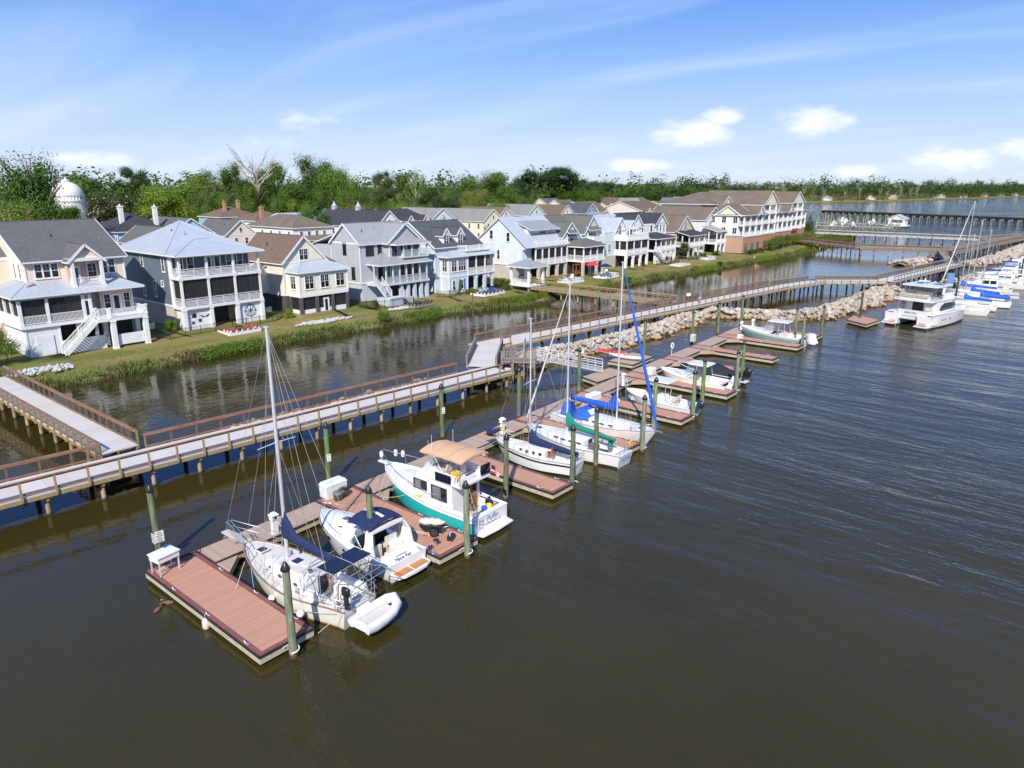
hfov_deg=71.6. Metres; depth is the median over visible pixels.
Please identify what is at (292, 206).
tree
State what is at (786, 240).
tree
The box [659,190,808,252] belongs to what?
condominium
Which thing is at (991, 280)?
motorboat
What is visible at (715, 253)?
bush
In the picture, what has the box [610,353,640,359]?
kayak
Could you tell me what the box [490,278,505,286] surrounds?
bush
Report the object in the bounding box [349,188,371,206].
tree
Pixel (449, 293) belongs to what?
garden fence
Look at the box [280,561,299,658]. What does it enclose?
mooring piling
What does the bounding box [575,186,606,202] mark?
tree
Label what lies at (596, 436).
mooring piling
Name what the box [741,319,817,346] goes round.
motorboat
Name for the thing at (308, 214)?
tree
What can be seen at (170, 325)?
bush
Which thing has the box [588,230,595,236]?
window
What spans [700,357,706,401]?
mooring piling
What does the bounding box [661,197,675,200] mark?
house
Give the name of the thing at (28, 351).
garden fence
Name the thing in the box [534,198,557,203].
house
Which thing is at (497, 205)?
tree
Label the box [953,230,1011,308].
sailboat
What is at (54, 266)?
window
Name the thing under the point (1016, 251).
breakwater stones
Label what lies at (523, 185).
tree
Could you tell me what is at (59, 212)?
tree
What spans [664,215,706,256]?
house
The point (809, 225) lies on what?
tree
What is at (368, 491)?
mooring piling
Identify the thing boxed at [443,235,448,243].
window
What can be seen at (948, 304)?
saloon window
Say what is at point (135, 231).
house
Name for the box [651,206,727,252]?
house
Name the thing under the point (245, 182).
tree
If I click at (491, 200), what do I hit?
tree
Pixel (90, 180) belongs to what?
tree
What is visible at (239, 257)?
window
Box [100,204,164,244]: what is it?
house
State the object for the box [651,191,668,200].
tree
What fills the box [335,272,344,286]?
window
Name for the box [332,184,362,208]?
tree
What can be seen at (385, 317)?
bush
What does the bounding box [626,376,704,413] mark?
motorboat
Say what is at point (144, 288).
window
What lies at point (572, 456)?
mooring piling
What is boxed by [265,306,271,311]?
air conditioner
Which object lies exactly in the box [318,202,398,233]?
house
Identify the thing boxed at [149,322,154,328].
air conditioner
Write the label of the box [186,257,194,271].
window
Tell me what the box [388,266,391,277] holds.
window
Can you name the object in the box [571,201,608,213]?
house
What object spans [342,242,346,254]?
window
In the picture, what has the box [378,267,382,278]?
window
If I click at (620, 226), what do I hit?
window
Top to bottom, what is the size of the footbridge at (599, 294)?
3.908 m
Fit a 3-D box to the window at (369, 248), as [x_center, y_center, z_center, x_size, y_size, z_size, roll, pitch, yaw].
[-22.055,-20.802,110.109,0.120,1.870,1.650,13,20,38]
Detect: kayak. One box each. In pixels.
[595,348,625,354]
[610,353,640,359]
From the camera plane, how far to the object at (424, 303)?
108.96 m
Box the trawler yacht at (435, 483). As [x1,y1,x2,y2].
[378,435,512,537]
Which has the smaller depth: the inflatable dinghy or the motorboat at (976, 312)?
the inflatable dinghy
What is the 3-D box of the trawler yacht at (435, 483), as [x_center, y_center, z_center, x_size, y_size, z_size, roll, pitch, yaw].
[-4.600,5.421,42.685,9.970,5.800,3.329,12,20,37]
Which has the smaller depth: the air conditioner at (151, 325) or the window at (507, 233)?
the air conditioner at (151, 325)
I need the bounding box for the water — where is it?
[0,197,1023,767]
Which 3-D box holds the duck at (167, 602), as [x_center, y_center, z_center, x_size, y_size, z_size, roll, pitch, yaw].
[-16.267,10.261,33.511,0.620,0.300,0.240,0,16,0]
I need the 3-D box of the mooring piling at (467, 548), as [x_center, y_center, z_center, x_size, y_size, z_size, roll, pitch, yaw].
[-2.372,7.649,37.238,0.750,5.641,0.554,13,21,38]
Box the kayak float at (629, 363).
[607,352,653,368]
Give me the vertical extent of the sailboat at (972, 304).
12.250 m
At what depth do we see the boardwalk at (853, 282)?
132.17 m
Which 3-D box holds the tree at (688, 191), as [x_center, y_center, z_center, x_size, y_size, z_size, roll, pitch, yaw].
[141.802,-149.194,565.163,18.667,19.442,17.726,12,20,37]
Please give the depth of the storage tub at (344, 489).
43.62 m
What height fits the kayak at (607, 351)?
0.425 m
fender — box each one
[202,614,209,629]
[268,587,274,600]
[296,599,303,617]
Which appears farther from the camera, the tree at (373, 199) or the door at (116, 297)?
the tree at (373, 199)
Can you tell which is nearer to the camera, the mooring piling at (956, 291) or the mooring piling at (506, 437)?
the mooring piling at (506, 437)
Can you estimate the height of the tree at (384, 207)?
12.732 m
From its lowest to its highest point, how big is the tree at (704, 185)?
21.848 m
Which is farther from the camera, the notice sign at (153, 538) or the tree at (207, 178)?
the tree at (207, 178)
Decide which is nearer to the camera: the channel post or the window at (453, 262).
the channel post
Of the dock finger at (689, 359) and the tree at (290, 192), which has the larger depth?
the tree at (290, 192)
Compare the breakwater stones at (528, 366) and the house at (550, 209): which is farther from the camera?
the house at (550, 209)
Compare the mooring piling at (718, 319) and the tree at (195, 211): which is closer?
the mooring piling at (718, 319)
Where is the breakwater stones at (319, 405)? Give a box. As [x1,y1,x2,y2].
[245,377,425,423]
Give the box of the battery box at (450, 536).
[447,531,454,541]
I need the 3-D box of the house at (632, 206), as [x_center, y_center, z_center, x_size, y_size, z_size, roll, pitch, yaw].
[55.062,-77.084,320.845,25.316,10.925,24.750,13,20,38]
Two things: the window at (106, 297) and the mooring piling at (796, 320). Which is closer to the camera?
the window at (106, 297)
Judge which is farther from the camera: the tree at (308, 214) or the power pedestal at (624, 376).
the tree at (308, 214)
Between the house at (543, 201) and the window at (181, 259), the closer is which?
the window at (181, 259)
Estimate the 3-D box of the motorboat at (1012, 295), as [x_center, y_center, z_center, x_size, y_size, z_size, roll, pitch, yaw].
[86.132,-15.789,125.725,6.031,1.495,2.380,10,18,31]
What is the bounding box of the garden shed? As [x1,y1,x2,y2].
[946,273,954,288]
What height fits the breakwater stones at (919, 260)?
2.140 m
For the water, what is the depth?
36.22 m
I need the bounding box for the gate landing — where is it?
[500,338,536,378]
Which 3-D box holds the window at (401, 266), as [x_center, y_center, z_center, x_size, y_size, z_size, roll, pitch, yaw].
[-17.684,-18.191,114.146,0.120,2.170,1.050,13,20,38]
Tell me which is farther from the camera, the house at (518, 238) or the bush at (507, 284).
the house at (518, 238)
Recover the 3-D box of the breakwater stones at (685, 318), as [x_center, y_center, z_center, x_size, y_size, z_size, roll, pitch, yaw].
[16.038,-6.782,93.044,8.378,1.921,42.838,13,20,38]
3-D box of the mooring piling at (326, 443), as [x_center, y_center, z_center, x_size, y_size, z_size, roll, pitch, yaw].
[-11.995,5.120,46.312,0.407,5.651,0.402,-9,19,-30]
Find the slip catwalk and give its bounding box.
[815,225,893,230]
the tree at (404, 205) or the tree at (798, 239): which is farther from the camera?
the tree at (404, 205)
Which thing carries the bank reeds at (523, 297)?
on the ground at (206, 338)
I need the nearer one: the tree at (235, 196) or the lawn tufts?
the lawn tufts
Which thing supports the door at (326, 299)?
in the house at (301, 274)
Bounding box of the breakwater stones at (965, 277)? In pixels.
[934,264,1015,283]
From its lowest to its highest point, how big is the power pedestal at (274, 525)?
1.264 m
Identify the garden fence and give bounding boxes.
[0,350,31,361]
[142,309,284,339]
[349,296,414,308]
[440,289,455,297]
[656,258,679,264]
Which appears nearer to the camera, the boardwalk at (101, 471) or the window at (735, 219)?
the boardwalk at (101, 471)
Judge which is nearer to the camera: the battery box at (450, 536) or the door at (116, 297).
the battery box at (450, 536)
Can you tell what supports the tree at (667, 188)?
on the ground at (206, 338)
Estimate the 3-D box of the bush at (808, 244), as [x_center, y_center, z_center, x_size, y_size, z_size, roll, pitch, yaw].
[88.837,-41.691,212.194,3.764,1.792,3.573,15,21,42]
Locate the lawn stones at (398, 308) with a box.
[388,306,410,310]
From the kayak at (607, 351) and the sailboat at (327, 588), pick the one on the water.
the sailboat at (327, 588)
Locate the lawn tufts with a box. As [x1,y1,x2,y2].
[14,245,807,378]
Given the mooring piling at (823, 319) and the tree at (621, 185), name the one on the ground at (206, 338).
the tree at (621, 185)
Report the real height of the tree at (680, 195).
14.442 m
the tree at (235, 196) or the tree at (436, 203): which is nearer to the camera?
the tree at (436, 203)
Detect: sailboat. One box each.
[221,326,390,632]
[483,318,584,476]
[524,284,632,468]
[550,262,662,444]
[940,201,1003,294]
[947,235,997,311]
[949,221,1004,300]
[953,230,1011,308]
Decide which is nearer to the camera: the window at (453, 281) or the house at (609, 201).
the window at (453, 281)
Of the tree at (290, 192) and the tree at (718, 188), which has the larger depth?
the tree at (718, 188)
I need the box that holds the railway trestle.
[820,210,1023,225]
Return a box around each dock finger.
[144,550,314,664]
[315,485,477,564]
[468,447,572,499]
[513,413,639,451]
[570,391,692,425]
[621,371,736,399]
[662,355,753,372]
[689,344,779,363]
[715,333,803,350]
[737,325,821,339]
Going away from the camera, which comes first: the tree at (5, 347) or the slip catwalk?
the tree at (5, 347)
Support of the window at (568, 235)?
in the house at (585, 235)
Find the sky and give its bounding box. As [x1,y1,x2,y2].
[0,0,1023,188]
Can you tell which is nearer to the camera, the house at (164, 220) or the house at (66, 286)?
the house at (66, 286)
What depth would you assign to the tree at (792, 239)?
216.73 m
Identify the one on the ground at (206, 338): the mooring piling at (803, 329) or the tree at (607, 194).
the tree at (607, 194)
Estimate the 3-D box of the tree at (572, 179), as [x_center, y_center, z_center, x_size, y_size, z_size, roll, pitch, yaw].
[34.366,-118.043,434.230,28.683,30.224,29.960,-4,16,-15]
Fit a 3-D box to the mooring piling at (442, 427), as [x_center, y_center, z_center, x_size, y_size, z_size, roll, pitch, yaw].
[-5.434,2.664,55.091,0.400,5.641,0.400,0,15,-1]
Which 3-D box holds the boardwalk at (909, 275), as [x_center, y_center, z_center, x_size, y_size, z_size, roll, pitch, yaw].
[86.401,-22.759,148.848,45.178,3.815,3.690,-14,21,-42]
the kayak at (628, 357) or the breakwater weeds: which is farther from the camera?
the breakwater weeds
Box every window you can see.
[12,262,17,279]
[17,263,22,280]
[32,263,43,279]
[41,263,52,278]
[50,262,60,277]
[86,262,97,279]
[102,293,112,311]
[103,259,108,273]
[107,258,116,273]
[122,291,131,308]
[139,253,143,266]
[143,284,147,296]
[153,280,157,297]
[160,256,165,272]
[175,258,183,270]
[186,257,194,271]
[225,254,231,267]
[236,254,243,266]
[290,275,296,290]
[298,248,308,260]
[304,275,314,289]
[320,273,329,288]
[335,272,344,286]
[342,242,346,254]
[351,267,355,279]
[365,245,374,255]
[377,244,381,254]
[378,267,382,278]
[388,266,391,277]
[392,246,396,255]
[400,264,404,277]
[407,264,411,276]
[413,477,426,490]
[414,263,418,275]
[431,484,446,502]
[442,260,447,272]
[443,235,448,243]
[451,260,456,272]
[452,280,455,290]
[457,234,462,241]
[458,259,466,271]
[489,230,493,239]
[496,249,499,259]
[506,232,509,241]
[567,233,572,241]
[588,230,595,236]
[618,225,621,234]
[732,227,736,233]
[733,217,737,223]
[940,301,955,310]
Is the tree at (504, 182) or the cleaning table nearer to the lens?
the cleaning table
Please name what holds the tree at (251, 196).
on the ground at (206, 338)
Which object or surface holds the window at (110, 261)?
in the house at (66, 286)
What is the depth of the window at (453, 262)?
120.30 m
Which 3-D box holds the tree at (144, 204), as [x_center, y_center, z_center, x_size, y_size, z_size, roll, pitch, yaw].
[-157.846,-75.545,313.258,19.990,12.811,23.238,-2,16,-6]
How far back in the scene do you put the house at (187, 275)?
92.20 m
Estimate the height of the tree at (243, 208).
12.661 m
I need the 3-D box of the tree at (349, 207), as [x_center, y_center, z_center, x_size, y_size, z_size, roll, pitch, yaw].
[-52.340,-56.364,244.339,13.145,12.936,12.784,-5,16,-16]
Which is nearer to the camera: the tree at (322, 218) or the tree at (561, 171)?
the tree at (322, 218)
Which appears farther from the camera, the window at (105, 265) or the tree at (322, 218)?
the tree at (322, 218)
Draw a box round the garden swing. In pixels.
[572,263,580,276]
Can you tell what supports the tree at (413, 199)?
on the ground at (206, 338)
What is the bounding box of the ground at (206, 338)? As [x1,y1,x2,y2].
[0,188,1023,389]
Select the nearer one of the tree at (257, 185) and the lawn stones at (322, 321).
the lawn stones at (322, 321)
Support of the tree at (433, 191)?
on the ground at (206, 338)
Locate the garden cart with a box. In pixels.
[419,517,453,537]
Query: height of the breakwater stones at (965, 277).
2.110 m
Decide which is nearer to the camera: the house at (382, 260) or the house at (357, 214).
the house at (382, 260)
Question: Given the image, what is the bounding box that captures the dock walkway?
[195,327,743,563]
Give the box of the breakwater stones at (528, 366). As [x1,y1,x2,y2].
[477,355,545,376]
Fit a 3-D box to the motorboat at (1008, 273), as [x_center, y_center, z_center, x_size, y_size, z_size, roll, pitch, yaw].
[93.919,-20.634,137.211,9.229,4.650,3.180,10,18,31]
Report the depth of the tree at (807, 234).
231.15 m
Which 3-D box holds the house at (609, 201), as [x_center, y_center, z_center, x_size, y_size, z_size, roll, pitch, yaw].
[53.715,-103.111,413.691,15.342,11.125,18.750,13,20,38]
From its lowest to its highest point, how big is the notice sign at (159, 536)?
0.620 m
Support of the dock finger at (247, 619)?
on the water
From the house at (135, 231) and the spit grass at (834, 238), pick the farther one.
the spit grass at (834, 238)
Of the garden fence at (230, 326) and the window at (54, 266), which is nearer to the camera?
the window at (54, 266)
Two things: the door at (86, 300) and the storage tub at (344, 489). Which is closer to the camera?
the storage tub at (344, 489)
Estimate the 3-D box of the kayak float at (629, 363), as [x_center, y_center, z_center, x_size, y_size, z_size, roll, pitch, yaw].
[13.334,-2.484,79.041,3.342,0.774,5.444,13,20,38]
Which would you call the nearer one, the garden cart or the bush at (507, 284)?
the garden cart
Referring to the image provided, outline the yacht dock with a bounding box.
[846,314,880,327]
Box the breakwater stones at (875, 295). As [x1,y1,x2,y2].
[699,284,905,320]
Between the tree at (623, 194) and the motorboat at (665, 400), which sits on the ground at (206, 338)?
the tree at (623, 194)
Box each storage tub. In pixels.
[333,488,343,500]
[338,485,348,497]
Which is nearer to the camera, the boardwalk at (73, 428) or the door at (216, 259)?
the boardwalk at (73, 428)
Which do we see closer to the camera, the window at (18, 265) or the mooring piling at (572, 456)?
the mooring piling at (572, 456)
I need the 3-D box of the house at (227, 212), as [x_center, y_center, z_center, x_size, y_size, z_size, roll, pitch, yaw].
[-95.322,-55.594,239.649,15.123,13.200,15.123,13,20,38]
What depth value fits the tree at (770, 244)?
201.07 m
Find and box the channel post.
[472,293,473,328]
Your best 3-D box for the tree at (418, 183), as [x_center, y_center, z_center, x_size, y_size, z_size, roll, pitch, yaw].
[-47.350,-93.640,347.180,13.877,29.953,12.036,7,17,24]
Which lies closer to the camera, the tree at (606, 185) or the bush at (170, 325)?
the bush at (170, 325)
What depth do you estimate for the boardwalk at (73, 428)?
54.60 m
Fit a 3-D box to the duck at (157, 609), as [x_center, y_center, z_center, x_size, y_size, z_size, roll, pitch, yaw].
[-16.442,10.406,32.992,0.240,0.300,0.620,3,16,10]
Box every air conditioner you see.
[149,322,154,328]
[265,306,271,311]
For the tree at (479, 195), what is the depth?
317.29 m
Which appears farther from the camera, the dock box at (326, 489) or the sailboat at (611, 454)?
the sailboat at (611, 454)
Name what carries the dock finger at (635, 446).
on the water
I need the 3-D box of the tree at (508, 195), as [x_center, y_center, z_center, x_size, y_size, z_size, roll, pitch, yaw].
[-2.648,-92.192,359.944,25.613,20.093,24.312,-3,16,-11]
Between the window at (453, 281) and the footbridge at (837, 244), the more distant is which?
the footbridge at (837, 244)
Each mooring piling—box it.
[145,484,161,550]
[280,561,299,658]
[323,422,331,478]
[364,485,374,545]
[438,384,444,438]
[459,480,472,558]
[503,433,509,500]
[517,367,520,416]
[568,424,577,489]
[577,347,581,391]
[593,406,599,466]
[640,394,647,452]
[642,318,646,354]
[651,377,658,428]
[690,310,694,344]
[691,369,697,420]
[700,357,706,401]
[716,301,721,333]
[734,350,740,395]
[739,294,744,324]
[740,340,746,376]
[793,307,798,333]
[801,312,806,343]
[820,305,825,338]
[859,292,863,317]
[955,276,959,295]
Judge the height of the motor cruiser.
3.144 m
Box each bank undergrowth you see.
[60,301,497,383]
[587,245,822,292]
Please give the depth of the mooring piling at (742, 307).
99.57 m
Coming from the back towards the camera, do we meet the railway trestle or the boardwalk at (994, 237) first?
the railway trestle
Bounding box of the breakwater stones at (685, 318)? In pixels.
[517,308,716,363]
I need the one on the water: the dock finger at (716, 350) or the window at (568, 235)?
the dock finger at (716, 350)
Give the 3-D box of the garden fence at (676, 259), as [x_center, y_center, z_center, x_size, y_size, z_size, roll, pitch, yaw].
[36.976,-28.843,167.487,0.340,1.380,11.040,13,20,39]
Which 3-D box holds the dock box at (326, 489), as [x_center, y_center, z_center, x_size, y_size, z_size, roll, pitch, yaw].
[-11.064,6.384,43.958,0.810,0.950,1.560,13,20,38]
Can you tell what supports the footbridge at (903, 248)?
in the water
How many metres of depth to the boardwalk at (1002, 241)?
203.80 m
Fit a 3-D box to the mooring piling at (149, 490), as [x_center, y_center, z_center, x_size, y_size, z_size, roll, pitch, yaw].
[-18.394,7.789,36.747,0.403,5.647,0.400,6,17,22]
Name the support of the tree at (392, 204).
on the ground at (206, 338)
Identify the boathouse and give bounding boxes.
[885,214,909,227]
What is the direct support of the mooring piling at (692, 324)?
in the water
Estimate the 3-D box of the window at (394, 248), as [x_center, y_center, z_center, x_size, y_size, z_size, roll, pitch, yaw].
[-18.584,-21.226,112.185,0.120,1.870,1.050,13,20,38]
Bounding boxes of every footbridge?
[527,280,677,309]
[795,237,860,254]
[860,244,950,256]
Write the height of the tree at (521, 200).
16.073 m
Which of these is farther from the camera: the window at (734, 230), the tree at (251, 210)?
the tree at (251, 210)
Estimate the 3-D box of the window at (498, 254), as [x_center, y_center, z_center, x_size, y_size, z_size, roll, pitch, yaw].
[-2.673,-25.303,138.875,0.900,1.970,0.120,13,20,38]
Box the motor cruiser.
[319,502,430,582]
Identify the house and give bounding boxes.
[0,218,151,357]
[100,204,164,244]
[117,225,161,244]
[119,220,265,330]
[150,216,216,233]
[197,199,250,223]
[202,218,255,244]
[232,211,274,224]
[247,205,333,242]
[247,232,349,314]
[272,212,315,218]
[312,220,432,306]
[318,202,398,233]
[375,208,432,222]
[402,207,454,219]
[406,219,497,293]
[444,208,500,237]
[455,206,514,216]
[478,215,569,278]
[488,203,545,216]
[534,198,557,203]
[538,204,574,214]
[539,214,606,276]
[549,199,571,204]
[559,203,598,214]
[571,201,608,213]
[594,214,649,268]
[597,197,618,206]
[603,201,659,213]
[612,211,677,263]
[617,198,639,200]
[628,197,646,200]
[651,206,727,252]
[652,201,664,205]
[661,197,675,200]
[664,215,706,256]
[822,196,832,200]
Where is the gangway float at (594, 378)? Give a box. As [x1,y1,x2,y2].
[581,367,624,385]
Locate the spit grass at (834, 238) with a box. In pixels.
[811,231,855,242]
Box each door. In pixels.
[35,334,56,356]
[69,265,81,281]
[84,298,90,317]
[111,293,122,312]
[204,256,212,272]
[212,255,221,271]
[323,297,329,310]
[470,482,476,509]
[912,301,923,310]
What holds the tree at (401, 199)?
on the ground at (206, 338)
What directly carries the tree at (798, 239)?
on the ground at (206, 338)
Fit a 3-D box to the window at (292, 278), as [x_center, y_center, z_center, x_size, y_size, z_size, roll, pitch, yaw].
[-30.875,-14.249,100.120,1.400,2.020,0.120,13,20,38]
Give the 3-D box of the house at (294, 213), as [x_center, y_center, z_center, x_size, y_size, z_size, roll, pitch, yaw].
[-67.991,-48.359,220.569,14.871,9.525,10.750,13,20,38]
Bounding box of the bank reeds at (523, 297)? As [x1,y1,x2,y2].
[486,291,548,304]
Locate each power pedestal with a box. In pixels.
[268,511,280,534]
[498,417,508,433]
[621,373,627,385]
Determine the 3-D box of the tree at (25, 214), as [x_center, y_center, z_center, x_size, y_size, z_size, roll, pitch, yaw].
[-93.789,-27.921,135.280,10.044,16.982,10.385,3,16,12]
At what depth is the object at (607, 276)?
142.83 m
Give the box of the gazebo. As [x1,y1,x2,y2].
[505,259,548,291]
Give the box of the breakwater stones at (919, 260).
[887,256,938,266]
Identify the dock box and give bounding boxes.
[319,475,346,499]
[585,391,600,399]
[646,366,655,374]
[690,334,695,341]
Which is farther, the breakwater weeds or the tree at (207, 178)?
the tree at (207, 178)
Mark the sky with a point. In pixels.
(759, 91)
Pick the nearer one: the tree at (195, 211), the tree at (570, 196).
the tree at (195, 211)
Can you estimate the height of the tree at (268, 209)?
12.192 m
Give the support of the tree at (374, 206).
on the ground at (206, 338)
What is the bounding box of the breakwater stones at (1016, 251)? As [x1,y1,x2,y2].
[959,242,1023,267]
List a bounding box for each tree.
[0,147,74,220]
[0,192,44,220]
[0,322,21,366]
[42,182,60,206]
[50,207,71,218]
[53,173,109,196]
[62,205,83,218]
[79,185,137,222]
[85,196,113,217]
[92,191,128,202]
[109,163,151,214]
[128,176,215,218]
[133,201,178,216]
[180,168,225,198]
[182,187,212,217]
[185,201,211,222]
[195,187,215,211]
[205,158,244,202]
[205,191,221,209]
[213,196,245,209]
[214,191,233,205]
[226,144,277,206]
[232,202,247,210]
[233,184,254,204]
[234,176,260,202]
[241,184,264,209]
[242,204,266,212]
[248,160,289,200]
[256,202,283,213]
[259,193,275,209]
[269,194,293,211]
[270,179,321,213]
[284,198,312,212]
[292,153,339,207]
[293,202,315,219]
[309,191,330,216]
[311,162,362,205]
[312,207,336,229]
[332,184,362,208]
[340,203,370,209]
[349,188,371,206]
[357,187,386,206]
[358,191,380,208]
[367,169,409,192]
[367,203,380,209]
[371,186,395,208]
[378,201,389,208]
[386,195,409,206]
[387,200,401,208]
[393,200,418,208]
[398,196,418,206]
[399,165,426,197]
[417,192,451,204]
[418,181,445,207]
[431,193,462,207]
[434,185,455,202]
[450,169,509,201]
[451,189,461,202]
[459,185,488,205]
[467,197,487,205]
[484,196,508,203]
[485,183,532,205]
[487,172,508,194]
[487,198,510,207]
[510,181,537,199]
[512,163,575,193]
[516,193,537,203]
[536,190,559,198]
[545,168,588,190]
[551,183,592,196]
[555,186,582,201]
[570,179,617,193]
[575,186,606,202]
[600,190,620,200]
[609,184,630,193]
[614,190,628,197]
[616,193,633,197]
[632,182,662,199]
[638,190,661,199]
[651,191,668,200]
[653,183,672,200]
[671,185,692,193]
[671,191,691,197]
[678,238,690,258]
[682,185,697,194]
[694,183,711,190]
[715,186,733,189]
[721,187,746,189]
[764,239,775,248]
[770,237,780,247]
[774,235,783,245]
[782,234,789,246]
[789,233,796,243]
[792,233,800,242]
[803,232,810,238]
[805,216,817,237]
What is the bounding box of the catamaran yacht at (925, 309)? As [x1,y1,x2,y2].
[881,265,967,329]
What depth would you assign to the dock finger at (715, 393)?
67.74 m
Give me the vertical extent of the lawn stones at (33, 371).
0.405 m
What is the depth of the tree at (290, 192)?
265.72 m
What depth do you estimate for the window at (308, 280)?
100.39 m
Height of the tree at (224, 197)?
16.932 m
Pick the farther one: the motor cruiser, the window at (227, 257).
the window at (227, 257)
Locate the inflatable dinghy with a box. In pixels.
[348,592,401,635]
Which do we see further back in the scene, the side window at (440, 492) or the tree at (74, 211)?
the tree at (74, 211)
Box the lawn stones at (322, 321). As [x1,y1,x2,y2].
[295,316,352,326]
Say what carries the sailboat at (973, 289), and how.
on the water
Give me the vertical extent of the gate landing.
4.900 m
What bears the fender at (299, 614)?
hanging from the sailboat at (327, 588)
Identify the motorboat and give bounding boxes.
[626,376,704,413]
[661,360,738,389]
[678,362,752,385]
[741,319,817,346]
[954,269,1012,291]
[964,306,993,315]
[970,265,1023,289]
[975,261,1023,282]
[988,290,1019,298]
[992,257,1023,276]
[1002,259,1022,264]
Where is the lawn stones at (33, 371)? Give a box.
[7,363,73,376]
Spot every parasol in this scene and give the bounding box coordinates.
[586,262,598,265]
[598,263,611,266]
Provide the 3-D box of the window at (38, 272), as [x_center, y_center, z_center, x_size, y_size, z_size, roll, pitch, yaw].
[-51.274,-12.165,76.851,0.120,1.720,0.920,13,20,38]
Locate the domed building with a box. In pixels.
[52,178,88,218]
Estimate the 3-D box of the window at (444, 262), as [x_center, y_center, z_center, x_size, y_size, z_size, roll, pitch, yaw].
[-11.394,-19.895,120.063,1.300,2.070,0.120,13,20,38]
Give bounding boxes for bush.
[163,318,178,331]
[284,308,295,318]
[376,311,391,321]
[456,280,461,294]
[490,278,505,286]
[504,279,510,289]
[605,278,613,284]
[711,250,720,254]
[804,242,814,246]
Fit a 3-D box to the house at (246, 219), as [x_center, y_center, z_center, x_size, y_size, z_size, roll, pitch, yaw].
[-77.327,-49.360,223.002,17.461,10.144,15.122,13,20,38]
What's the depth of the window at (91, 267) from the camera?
80.14 m
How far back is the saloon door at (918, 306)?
99.86 m
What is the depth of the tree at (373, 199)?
325.80 m
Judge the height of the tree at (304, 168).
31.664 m
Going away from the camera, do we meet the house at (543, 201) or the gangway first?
the gangway
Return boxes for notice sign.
[151,533,155,544]
[154,530,164,542]
[327,454,330,461]
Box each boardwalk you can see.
[0,362,512,515]
[0,365,139,461]
[468,280,787,356]
[769,275,826,297]
[813,229,980,244]
[815,274,887,291]
[874,258,967,287]
[929,233,1023,257]
[979,233,1023,242]
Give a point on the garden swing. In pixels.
(576, 272)
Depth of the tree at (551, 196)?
429.91 m
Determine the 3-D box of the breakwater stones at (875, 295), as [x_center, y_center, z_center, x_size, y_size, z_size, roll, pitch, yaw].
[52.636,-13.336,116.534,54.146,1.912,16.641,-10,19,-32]
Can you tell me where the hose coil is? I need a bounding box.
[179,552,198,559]
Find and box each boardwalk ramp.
[466,337,502,369]
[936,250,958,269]
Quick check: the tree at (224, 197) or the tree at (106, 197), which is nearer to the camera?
the tree at (224, 197)
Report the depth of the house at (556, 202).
370.68 m
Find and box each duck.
[154,602,162,612]
[161,598,173,604]
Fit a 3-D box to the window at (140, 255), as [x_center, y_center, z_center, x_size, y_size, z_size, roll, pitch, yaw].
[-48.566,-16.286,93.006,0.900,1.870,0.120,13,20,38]
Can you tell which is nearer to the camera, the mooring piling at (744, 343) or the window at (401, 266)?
the mooring piling at (744, 343)
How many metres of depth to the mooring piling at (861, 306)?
102.55 m
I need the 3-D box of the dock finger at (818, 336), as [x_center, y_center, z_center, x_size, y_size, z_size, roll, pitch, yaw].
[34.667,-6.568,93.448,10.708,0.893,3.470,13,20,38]
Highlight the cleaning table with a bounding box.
[147,544,180,577]
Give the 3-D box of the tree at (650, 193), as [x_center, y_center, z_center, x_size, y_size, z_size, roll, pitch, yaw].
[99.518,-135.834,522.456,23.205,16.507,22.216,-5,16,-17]
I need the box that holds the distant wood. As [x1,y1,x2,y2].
[0,165,650,217]
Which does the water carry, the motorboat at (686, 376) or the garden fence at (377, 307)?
the motorboat at (686, 376)
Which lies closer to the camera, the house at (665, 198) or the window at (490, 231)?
the window at (490, 231)
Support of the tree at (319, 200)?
on the ground at (206, 338)
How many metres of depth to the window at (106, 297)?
81.78 m
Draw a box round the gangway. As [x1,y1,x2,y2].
[536,347,602,372]
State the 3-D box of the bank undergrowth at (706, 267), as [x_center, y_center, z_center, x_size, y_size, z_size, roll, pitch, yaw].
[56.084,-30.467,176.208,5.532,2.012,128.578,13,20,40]
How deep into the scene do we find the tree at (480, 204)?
275.88 m
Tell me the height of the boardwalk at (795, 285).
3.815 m
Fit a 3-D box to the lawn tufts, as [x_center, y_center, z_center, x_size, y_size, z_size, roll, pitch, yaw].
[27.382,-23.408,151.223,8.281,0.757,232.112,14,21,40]
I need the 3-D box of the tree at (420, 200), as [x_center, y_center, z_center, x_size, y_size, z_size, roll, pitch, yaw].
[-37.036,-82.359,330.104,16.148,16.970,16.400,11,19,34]
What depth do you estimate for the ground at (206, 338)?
96.37 m

